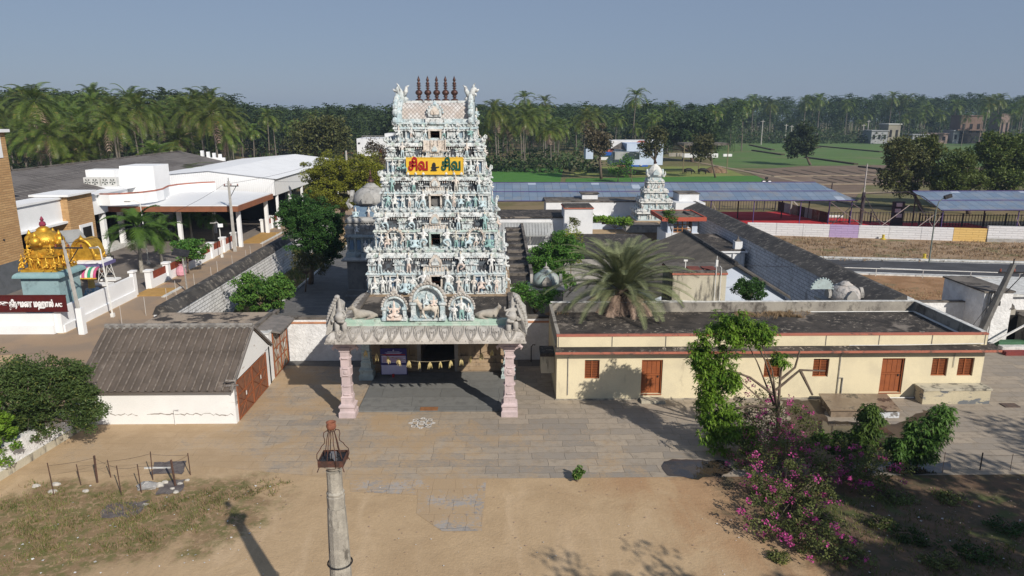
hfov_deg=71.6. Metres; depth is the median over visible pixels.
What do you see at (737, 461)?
bougainvillea
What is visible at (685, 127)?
tree
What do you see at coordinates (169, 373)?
shed
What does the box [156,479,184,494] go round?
ash square
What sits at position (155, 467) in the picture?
kerb
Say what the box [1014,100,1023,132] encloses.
coconut palm
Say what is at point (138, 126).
coconut palm
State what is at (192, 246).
tree
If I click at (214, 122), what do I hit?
coconut palm
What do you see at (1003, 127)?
village house
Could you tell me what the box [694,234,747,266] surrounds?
flat roof block
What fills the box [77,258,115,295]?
striped awning
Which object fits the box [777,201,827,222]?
side hoarding
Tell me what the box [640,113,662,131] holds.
coconut palm
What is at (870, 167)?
field bank
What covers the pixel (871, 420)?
shrub
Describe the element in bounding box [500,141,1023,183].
fallow field
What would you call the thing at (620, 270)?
date palm
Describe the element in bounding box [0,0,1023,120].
sky
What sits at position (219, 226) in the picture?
street lamp
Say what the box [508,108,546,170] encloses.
coconut palm
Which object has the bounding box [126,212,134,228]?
window
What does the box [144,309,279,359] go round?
flat roof building
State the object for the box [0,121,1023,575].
ground
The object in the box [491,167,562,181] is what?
sugar crop field
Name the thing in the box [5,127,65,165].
coconut palm
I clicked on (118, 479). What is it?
fence post
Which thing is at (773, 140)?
undergrowth
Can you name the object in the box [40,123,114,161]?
coconut palm
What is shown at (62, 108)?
coconut palm
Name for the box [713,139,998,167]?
green field
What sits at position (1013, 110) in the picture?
coconut palm
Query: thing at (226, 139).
coconut palm
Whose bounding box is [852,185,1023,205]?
stubble field
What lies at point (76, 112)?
coconut palm
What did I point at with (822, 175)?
field bund
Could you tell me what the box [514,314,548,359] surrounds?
white wall
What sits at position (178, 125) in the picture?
coconut palm
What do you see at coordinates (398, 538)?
litter
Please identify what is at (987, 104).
coconut palm
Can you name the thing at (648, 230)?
shrine porch
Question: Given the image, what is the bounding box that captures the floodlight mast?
[762,177,771,210]
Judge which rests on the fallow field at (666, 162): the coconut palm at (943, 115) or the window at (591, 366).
the coconut palm at (943, 115)
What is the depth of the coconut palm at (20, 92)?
164.42 m
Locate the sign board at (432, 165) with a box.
[406,156,463,174]
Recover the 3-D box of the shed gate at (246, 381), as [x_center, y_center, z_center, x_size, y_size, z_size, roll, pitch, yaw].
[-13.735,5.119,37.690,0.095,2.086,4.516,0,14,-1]
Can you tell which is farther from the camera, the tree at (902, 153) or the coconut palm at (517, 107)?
the coconut palm at (517, 107)
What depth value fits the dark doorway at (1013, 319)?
47.39 m
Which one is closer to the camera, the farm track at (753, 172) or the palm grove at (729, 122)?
the farm track at (753, 172)
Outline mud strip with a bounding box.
[0,334,76,354]
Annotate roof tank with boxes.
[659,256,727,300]
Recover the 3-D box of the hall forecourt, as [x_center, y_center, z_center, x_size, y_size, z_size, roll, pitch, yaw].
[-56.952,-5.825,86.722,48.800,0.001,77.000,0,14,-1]
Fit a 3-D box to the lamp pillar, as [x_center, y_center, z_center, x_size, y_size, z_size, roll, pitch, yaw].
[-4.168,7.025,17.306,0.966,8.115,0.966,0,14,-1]
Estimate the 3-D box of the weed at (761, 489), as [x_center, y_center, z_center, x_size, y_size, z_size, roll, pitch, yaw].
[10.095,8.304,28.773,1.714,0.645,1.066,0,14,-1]
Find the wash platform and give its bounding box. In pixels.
[819,393,899,417]
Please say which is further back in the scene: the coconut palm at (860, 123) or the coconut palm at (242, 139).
the coconut palm at (860, 123)
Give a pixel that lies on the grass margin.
(302, 280)
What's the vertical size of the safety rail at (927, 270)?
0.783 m
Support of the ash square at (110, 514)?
on the ground at (640, 527)
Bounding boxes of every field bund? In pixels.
[773,174,879,176]
[818,183,882,184]
[841,191,895,193]
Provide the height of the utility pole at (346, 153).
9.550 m
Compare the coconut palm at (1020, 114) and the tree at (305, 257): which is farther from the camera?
the coconut palm at (1020, 114)
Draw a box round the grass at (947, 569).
[789,488,1023,575]
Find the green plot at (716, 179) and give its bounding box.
[566,176,764,181]
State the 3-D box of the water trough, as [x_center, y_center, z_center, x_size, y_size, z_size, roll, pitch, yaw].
[1.947,4.021,39.889,0.780,1.200,1.300,0,14,-1]
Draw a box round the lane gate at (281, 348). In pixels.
[271,327,288,376]
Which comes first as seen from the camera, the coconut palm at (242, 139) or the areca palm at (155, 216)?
the areca palm at (155, 216)
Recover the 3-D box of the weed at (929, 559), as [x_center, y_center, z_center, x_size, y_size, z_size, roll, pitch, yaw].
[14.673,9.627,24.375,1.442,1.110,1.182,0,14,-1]
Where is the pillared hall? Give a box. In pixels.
[550,234,652,283]
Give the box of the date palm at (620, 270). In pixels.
[542,235,695,329]
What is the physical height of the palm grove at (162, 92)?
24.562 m
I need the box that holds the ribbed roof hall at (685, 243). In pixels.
[629,229,790,300]
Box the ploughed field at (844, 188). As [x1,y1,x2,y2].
[750,165,995,203]
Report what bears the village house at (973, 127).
on the fallow field at (666, 162)
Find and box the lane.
[1,208,353,400]
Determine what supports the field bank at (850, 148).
on the fallow field at (666, 162)
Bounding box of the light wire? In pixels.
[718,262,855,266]
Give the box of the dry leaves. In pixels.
[133,479,1023,575]
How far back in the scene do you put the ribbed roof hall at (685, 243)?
56.43 m
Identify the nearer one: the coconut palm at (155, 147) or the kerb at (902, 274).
the kerb at (902, 274)
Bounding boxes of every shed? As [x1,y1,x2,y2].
[81,323,272,424]
[169,154,340,228]
[491,182,888,225]
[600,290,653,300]
[668,142,731,173]
[832,190,1023,227]
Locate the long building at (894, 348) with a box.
[549,300,1002,403]
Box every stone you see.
[136,481,156,490]
[156,482,163,487]
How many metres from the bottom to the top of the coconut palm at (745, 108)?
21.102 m
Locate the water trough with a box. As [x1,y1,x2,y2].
[539,346,554,372]
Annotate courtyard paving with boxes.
[272,248,360,366]
[517,254,785,365]
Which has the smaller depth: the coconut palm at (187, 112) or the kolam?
the kolam
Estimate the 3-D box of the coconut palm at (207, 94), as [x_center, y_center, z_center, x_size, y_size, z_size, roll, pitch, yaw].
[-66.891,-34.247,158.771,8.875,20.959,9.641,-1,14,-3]
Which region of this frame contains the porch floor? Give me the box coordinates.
[358,372,504,411]
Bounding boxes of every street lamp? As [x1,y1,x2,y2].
[89,246,114,316]
[124,200,149,263]
[210,222,223,257]
[928,194,952,261]
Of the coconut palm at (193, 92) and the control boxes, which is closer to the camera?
the control boxes
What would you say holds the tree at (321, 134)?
on the ground at (640, 527)
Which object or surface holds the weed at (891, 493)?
on the ground at (640, 527)
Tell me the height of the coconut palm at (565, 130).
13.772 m
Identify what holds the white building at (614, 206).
on the ground at (640, 527)
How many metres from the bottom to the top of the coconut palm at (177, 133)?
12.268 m
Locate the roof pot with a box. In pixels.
[1010,304,1015,314]
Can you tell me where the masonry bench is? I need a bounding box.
[914,383,992,403]
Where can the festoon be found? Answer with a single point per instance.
(398, 361)
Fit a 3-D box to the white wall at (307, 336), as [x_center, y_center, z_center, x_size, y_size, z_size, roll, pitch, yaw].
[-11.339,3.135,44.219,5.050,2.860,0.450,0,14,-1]
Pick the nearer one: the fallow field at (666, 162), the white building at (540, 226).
the white building at (540, 226)
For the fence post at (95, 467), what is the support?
on the ground at (640, 527)
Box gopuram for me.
[363,76,510,371]
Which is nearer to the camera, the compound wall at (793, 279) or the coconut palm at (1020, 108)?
the compound wall at (793, 279)
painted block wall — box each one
[747,222,987,241]
[986,226,1023,242]
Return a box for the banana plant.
[881,442,926,462]
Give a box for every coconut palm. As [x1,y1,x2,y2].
[0,82,71,165]
[0,86,33,167]
[0,98,19,134]
[0,105,29,168]
[0,121,42,167]
[4,86,49,120]
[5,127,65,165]
[8,100,51,161]
[11,119,84,164]
[29,92,72,163]
[30,143,107,164]
[35,149,100,165]
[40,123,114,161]
[46,98,82,140]
[48,91,84,119]
[49,105,110,155]
[57,94,87,151]
[62,117,129,159]
[68,82,111,116]
[69,89,107,158]
[78,100,144,157]
[85,93,131,156]
[87,94,136,156]
[102,83,152,152]
[108,91,166,154]
[118,95,149,154]
[126,140,186,154]
[134,103,167,142]
[139,109,171,138]
[141,102,178,151]
[145,128,205,154]
[155,94,184,143]
[157,97,196,147]
[163,95,217,153]
[166,95,209,153]
[177,87,223,156]
[177,97,243,157]
[185,162,210,167]
[191,86,230,125]
[207,120,247,160]
[219,106,249,158]
[219,108,248,160]
[240,121,252,157]
[242,123,268,155]
[253,108,283,155]
[259,115,284,155]
[279,119,297,153]
[300,110,324,121]
[475,99,509,169]
[478,123,503,142]
[484,99,503,142]
[486,118,505,161]
[492,103,518,163]
[492,118,523,161]
[507,103,528,160]
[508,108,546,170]
[512,91,534,151]
[516,104,541,153]
[519,106,546,159]
[531,119,560,164]
[533,95,555,155]
[536,121,567,170]
[537,106,555,154]
[546,117,564,151]
[549,119,574,158]
[565,118,583,155]
[572,107,601,161]
[577,105,596,145]
[584,108,608,158]
[606,113,627,139]
[622,88,649,139]
[626,123,646,139]
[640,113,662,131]
[646,110,664,124]
[661,100,679,153]
[703,103,725,151]
[720,98,732,105]
[732,99,752,150]
[744,94,761,140]
[760,99,779,141]
[764,101,779,139]
[795,94,815,139]
[807,93,829,134]
[837,100,854,133]
[840,99,855,140]
[853,119,869,140]
[855,109,874,129]
[883,91,901,122]
[893,96,912,118]
[898,114,911,134]
[899,93,917,130]
[901,107,921,132]
[913,96,930,129]
[915,103,936,131]
[916,113,930,135]
[932,109,950,140]
[945,100,966,114]
[959,113,973,145]
[975,107,992,141]
[976,96,1001,138]
[985,94,997,110]
[988,113,1005,131]
[989,93,1012,131]
[999,106,1016,118]
[1003,103,1022,134]
[1007,112,1023,133]
[1014,98,1023,133]
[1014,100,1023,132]
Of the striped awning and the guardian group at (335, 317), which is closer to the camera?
the guardian group at (335, 317)
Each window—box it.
[83,226,92,237]
[95,220,101,237]
[109,217,116,232]
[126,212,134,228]
[585,360,598,377]
[763,359,779,376]
[812,359,828,375]
[931,358,947,374]
[957,358,973,374]
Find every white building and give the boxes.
[497,209,562,253]
[543,191,674,228]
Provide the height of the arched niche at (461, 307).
1.720 m
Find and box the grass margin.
[233,243,346,311]
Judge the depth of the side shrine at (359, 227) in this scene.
58.00 m
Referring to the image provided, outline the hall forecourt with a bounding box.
[0,205,307,333]
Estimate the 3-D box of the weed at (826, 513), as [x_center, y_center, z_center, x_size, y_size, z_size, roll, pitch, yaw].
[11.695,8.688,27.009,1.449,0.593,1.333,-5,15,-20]
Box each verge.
[773,222,1023,260]
[863,275,944,299]
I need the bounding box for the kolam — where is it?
[409,417,434,428]
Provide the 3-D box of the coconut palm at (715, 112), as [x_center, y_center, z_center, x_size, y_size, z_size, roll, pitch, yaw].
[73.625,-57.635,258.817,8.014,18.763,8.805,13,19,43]
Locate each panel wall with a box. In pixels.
[143,232,237,288]
[259,209,286,231]
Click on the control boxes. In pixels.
(897, 208)
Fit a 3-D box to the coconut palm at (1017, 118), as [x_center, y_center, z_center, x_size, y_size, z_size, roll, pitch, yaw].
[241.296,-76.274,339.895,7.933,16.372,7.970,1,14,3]
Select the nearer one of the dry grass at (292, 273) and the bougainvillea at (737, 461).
the bougainvillea at (737, 461)
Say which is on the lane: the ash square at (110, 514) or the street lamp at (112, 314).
the street lamp at (112, 314)
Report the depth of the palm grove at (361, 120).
252.38 m
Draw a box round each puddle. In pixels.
[662,459,731,479]
[780,399,950,464]
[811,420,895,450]
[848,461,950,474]
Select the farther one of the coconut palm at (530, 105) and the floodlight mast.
the coconut palm at (530, 105)
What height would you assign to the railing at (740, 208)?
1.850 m
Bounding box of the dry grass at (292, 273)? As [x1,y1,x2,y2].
[234,263,320,311]
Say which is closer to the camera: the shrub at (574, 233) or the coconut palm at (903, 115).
the shrub at (574, 233)
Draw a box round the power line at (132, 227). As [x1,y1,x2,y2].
[58,184,223,244]
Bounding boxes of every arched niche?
[381,286,407,320]
[409,275,446,320]
[448,286,474,320]
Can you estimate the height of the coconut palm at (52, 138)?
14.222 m
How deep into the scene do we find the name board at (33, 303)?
49.26 m
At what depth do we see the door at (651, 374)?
38.25 m
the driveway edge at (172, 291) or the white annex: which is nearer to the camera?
the driveway edge at (172, 291)
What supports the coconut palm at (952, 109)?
on the fallow field at (666, 162)
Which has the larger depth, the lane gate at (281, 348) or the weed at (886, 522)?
the lane gate at (281, 348)
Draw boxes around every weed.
[750,487,779,499]
[765,547,791,565]
[803,506,842,527]
[824,543,878,568]
[863,512,899,529]
[876,486,921,507]
[885,524,945,548]
[914,549,959,571]
[929,487,973,505]
[942,538,1003,567]
[981,513,1023,537]
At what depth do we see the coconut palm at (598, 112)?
234.21 m
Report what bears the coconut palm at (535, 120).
on the fallow field at (666, 162)
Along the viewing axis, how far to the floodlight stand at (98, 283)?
63.91 m
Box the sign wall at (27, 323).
[0,313,56,333]
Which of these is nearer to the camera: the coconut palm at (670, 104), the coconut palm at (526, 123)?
the coconut palm at (526, 123)
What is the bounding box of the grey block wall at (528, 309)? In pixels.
[518,294,530,313]
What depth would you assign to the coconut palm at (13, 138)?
137.25 m
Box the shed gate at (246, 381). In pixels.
[236,352,268,419]
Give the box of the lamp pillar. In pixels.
[316,420,352,575]
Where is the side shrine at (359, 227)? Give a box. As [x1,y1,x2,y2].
[341,171,381,299]
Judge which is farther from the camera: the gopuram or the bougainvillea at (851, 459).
the gopuram
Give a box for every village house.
[862,130,889,143]
[879,123,901,140]
[904,134,929,139]
[919,133,949,143]
[942,130,961,143]
[949,115,985,143]
[988,114,1010,137]
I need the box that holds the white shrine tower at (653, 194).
[627,157,674,224]
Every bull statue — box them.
[347,304,377,319]
[474,303,503,318]
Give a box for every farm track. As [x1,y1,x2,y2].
[663,157,700,162]
[700,163,803,181]
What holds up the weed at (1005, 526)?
on the ground at (640, 527)
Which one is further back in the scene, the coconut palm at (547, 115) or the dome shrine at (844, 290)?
the coconut palm at (547, 115)
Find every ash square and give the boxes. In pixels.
[100,500,148,517]
[149,461,185,474]
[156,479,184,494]
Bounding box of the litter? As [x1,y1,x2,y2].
[4,485,1020,574]
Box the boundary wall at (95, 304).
[54,270,138,332]
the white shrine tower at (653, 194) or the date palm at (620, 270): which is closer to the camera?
the date palm at (620, 270)
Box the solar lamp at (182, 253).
[171,248,189,288]
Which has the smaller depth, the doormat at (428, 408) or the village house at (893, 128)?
the doormat at (428, 408)
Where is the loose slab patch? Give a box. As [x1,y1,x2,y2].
[350,479,485,530]
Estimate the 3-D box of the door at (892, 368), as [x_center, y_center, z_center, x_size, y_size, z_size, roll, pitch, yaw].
[20.499,4.727,38.416,1.230,2.030,0.240,0,14,-1]
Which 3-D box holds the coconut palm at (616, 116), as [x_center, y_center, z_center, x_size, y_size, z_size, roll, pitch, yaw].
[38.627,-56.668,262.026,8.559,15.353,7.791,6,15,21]
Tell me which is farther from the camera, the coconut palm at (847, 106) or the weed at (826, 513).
the coconut palm at (847, 106)
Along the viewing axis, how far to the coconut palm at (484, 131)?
193.23 m
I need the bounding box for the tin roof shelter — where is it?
[60,229,105,282]
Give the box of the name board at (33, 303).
[0,295,68,311]
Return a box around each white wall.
[287,315,361,360]
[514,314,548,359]
[918,300,964,319]
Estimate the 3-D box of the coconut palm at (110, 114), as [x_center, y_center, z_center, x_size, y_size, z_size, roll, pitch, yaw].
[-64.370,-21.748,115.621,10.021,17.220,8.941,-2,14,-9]
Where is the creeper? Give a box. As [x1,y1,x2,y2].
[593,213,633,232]
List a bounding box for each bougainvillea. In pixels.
[724,413,804,470]
[730,375,915,565]
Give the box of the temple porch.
[324,292,525,417]
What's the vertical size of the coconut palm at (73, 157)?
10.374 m
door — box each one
[640,360,662,394]
[878,358,904,393]
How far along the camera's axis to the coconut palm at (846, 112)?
420.19 m
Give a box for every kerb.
[144,467,170,468]
[269,245,346,311]
[820,256,1023,262]
[854,271,1023,277]
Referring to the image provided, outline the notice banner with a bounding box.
[380,348,407,374]
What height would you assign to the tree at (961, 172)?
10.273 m
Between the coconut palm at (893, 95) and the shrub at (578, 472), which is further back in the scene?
the coconut palm at (893, 95)
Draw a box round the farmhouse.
[584,140,663,164]
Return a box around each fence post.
[47,463,53,494]
[93,455,98,482]
[116,465,121,494]
[137,464,141,492]
[150,451,152,479]
[170,459,176,485]
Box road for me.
[825,258,1023,276]
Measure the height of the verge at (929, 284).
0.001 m
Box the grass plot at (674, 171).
[568,166,743,176]
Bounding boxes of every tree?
[0,347,111,441]
[169,238,211,273]
[270,190,346,283]
[280,113,354,159]
[285,249,331,291]
[297,149,385,227]
[362,138,386,165]
[526,230,584,292]
[580,120,613,178]
[606,153,633,181]
[622,156,635,180]
[637,124,668,160]
[645,107,724,161]
[683,308,824,458]
[688,133,718,177]
[781,118,820,164]
[873,134,932,210]
[909,132,948,188]
[924,147,994,213]
[964,130,1023,189]
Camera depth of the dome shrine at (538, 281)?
50.70 m
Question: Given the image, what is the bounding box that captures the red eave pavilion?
[650,210,706,239]
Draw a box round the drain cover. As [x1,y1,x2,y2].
[999,403,1019,407]
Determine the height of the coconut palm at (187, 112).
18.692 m
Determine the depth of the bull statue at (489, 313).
35.57 m
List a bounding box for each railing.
[706,201,775,209]
[827,211,944,222]
[918,213,1023,226]
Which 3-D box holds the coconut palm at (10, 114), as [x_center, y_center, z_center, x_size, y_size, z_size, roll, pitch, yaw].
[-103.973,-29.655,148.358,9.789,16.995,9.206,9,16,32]
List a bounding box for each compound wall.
[152,211,333,316]
[686,201,913,299]
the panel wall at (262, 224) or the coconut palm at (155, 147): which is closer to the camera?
the panel wall at (262, 224)
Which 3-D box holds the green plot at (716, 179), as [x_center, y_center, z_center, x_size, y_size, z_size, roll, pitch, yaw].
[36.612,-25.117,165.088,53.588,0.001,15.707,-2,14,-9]
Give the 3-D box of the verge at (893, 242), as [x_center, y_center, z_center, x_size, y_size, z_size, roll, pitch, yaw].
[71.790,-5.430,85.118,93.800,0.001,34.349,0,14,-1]
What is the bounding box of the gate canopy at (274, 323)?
[254,312,294,333]
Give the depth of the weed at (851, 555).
24.46 m
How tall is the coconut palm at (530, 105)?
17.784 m
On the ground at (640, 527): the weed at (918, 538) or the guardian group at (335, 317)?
the weed at (918, 538)
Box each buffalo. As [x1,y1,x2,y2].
[684,168,694,173]
[698,168,709,173]
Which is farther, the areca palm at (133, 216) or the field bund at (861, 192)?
the field bund at (861, 192)
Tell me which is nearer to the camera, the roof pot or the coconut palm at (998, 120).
the roof pot
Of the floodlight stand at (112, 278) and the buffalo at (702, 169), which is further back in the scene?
the buffalo at (702, 169)
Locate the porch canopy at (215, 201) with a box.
[108,189,272,246]
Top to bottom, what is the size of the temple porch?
5.030 m
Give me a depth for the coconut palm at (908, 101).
407.21 m
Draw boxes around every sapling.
[569,217,580,232]
[662,208,678,231]
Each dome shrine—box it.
[527,262,564,313]
[810,277,863,299]
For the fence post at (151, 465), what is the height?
1.308 m
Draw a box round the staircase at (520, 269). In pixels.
[505,223,533,291]
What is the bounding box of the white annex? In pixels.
[671,190,704,209]
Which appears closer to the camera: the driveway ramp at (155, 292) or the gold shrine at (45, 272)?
the gold shrine at (45, 272)
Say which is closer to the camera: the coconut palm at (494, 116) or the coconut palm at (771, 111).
the coconut palm at (494, 116)
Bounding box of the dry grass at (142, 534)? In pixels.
[0,476,292,571]
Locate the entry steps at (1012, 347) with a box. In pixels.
[994,339,1023,355]
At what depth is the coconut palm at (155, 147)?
118.89 m
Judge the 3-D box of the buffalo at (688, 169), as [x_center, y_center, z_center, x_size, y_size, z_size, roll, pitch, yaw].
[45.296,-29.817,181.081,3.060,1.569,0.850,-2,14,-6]
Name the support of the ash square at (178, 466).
on the ground at (640, 527)
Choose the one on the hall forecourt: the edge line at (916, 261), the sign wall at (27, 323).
the sign wall at (27, 323)
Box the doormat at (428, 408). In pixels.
[420,407,437,410]
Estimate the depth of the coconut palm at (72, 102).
167.38 m
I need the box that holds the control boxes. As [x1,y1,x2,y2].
[890,201,905,225]
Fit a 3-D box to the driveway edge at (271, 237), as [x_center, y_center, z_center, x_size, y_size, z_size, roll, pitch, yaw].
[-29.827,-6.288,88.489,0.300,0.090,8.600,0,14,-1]
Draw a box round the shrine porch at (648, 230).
[622,222,660,241]
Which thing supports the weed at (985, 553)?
on the ground at (640, 527)
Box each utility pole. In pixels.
[54,235,87,334]
[224,179,237,251]
[343,151,350,193]
[863,164,867,191]
[978,259,1023,330]
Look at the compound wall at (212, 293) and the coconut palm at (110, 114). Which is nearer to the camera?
the compound wall at (212, 293)
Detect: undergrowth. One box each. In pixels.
[8,149,384,192]
[484,144,602,172]
[721,124,1023,143]
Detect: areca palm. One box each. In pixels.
[98,204,172,272]
[136,215,186,264]
[137,212,177,238]
[170,212,209,239]
[192,212,229,239]
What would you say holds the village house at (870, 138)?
on the fallow field at (666, 162)
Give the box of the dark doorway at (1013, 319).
[1006,311,1018,339]
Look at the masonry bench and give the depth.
37.72 m
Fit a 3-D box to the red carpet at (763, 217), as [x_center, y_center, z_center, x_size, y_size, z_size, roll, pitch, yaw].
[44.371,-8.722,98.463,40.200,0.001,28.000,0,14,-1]
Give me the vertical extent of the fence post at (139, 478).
1.267 m
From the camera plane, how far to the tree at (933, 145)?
116.03 m
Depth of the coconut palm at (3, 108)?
137.76 m
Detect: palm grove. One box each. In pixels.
[0,87,246,166]
[194,102,508,158]
[475,99,750,152]
[719,92,1023,141]
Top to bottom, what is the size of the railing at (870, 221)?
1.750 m
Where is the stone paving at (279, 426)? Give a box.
[11,344,1023,479]
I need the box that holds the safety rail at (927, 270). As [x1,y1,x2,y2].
[845,267,1022,277]
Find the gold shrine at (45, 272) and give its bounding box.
[12,216,106,312]
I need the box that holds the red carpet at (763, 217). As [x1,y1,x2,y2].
[721,212,986,227]
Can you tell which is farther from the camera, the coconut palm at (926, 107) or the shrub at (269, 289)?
the coconut palm at (926, 107)
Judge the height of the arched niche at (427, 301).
2.300 m
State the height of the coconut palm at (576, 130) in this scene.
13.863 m
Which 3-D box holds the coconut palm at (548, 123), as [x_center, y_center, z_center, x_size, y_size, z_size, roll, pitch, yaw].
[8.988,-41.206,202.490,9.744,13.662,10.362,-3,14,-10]
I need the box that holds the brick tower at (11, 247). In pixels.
[0,129,27,294]
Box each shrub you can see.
[0,401,22,467]
[227,270,296,311]
[510,281,564,313]
[562,225,584,290]
[572,465,585,481]
[730,275,767,300]
[805,429,850,462]
[839,403,889,466]
[880,402,959,470]
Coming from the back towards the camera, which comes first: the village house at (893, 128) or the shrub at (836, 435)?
the village house at (893, 128)
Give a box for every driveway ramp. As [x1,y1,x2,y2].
[137,288,174,295]
[243,232,279,242]
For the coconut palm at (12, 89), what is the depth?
181.08 m
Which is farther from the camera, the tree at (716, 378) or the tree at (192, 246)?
the tree at (192, 246)
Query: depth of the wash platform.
36.72 m
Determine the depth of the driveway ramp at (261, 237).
88.37 m
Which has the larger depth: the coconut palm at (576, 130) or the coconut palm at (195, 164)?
the coconut palm at (576, 130)
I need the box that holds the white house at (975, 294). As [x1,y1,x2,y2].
[942,276,1023,343]
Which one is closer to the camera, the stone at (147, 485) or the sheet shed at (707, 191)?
the stone at (147, 485)
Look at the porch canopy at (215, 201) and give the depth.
82.10 m
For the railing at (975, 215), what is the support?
on the verge at (893, 242)
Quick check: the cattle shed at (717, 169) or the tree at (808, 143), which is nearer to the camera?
the cattle shed at (717, 169)
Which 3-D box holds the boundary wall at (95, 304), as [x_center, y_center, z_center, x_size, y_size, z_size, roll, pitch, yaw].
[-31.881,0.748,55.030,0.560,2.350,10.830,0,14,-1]
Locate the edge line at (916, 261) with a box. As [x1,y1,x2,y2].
[830,259,999,263]
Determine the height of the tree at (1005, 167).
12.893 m
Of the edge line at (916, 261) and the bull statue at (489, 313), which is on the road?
the edge line at (916, 261)
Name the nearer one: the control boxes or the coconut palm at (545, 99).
the control boxes
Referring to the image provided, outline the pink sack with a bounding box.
[176,264,185,275]
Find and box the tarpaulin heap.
[626,165,647,166]
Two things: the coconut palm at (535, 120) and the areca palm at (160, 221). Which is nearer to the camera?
the areca palm at (160, 221)
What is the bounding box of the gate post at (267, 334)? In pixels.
[261,330,274,380]
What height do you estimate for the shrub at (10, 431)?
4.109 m
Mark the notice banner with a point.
(392, 367)
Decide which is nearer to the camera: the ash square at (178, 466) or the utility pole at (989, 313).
the ash square at (178, 466)
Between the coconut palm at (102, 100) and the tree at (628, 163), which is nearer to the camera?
the tree at (628, 163)
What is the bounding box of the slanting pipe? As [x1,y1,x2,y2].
[991,325,1023,342]
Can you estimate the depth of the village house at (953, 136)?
368.11 m
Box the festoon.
[361,348,496,368]
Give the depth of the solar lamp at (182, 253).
60.67 m
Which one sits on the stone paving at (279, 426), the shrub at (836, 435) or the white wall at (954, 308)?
the shrub at (836, 435)
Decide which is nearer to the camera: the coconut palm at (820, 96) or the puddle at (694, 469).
the puddle at (694, 469)
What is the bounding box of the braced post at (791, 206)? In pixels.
[790,201,797,213]
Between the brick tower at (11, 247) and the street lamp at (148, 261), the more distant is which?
the street lamp at (148, 261)
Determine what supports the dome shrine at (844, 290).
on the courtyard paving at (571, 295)
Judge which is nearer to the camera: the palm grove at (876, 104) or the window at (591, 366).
the window at (591, 366)
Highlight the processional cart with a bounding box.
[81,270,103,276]
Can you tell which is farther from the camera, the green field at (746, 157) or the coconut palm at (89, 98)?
the green field at (746, 157)
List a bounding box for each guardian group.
[326,295,347,334]
[504,294,527,333]
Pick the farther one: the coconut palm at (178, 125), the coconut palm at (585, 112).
the coconut palm at (585, 112)
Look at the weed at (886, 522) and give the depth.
26.59 m
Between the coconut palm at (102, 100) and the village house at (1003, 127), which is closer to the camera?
the coconut palm at (102, 100)
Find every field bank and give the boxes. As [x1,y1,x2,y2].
[749,144,774,149]
[751,150,784,154]
[804,157,857,164]
[819,145,881,151]
[858,166,883,169]
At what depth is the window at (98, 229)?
81.42 m
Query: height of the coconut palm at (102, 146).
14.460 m
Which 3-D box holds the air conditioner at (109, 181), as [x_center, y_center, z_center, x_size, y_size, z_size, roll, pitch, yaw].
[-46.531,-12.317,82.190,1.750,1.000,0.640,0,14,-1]
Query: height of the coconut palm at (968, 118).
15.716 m
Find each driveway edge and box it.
[161,286,182,296]
[260,232,281,243]
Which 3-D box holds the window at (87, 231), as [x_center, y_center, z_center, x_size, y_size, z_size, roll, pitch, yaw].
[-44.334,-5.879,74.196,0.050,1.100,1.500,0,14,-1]
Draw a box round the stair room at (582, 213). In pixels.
[561,203,593,233]
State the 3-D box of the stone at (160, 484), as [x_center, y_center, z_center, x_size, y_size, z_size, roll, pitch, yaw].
[-14.673,8.145,29.442,0.505,0.162,0.300,0,14,-1]
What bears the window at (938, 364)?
in the long building at (894, 348)
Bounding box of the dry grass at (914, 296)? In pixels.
[885,284,941,299]
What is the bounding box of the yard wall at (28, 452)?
[0,416,90,480]
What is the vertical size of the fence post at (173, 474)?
1.188 m
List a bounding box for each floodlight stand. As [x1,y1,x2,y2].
[95,266,113,285]
[100,255,120,280]
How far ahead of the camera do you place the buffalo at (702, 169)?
180.69 m
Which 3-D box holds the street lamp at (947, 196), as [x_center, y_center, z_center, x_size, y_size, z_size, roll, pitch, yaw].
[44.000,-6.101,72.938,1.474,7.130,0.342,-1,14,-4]
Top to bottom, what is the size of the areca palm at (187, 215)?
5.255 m
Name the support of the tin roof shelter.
on the hall forecourt
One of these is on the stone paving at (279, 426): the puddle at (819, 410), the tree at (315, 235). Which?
the puddle at (819, 410)
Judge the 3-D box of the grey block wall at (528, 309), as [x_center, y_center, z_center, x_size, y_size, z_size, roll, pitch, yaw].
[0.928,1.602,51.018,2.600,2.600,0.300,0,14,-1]
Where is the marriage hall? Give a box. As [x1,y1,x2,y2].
[11,150,228,264]
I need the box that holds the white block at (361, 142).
[357,133,394,155]
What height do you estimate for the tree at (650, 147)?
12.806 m
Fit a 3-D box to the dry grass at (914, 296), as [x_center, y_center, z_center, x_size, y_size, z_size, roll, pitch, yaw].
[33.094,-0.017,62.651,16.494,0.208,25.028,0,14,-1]
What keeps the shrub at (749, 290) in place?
on the courtyard paving at (571, 295)
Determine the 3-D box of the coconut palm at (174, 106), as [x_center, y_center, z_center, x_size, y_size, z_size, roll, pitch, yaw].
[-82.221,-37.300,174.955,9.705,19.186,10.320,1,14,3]
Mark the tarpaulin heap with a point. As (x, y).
(639, 165)
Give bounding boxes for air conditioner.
[83,177,101,185]
[101,177,119,185]

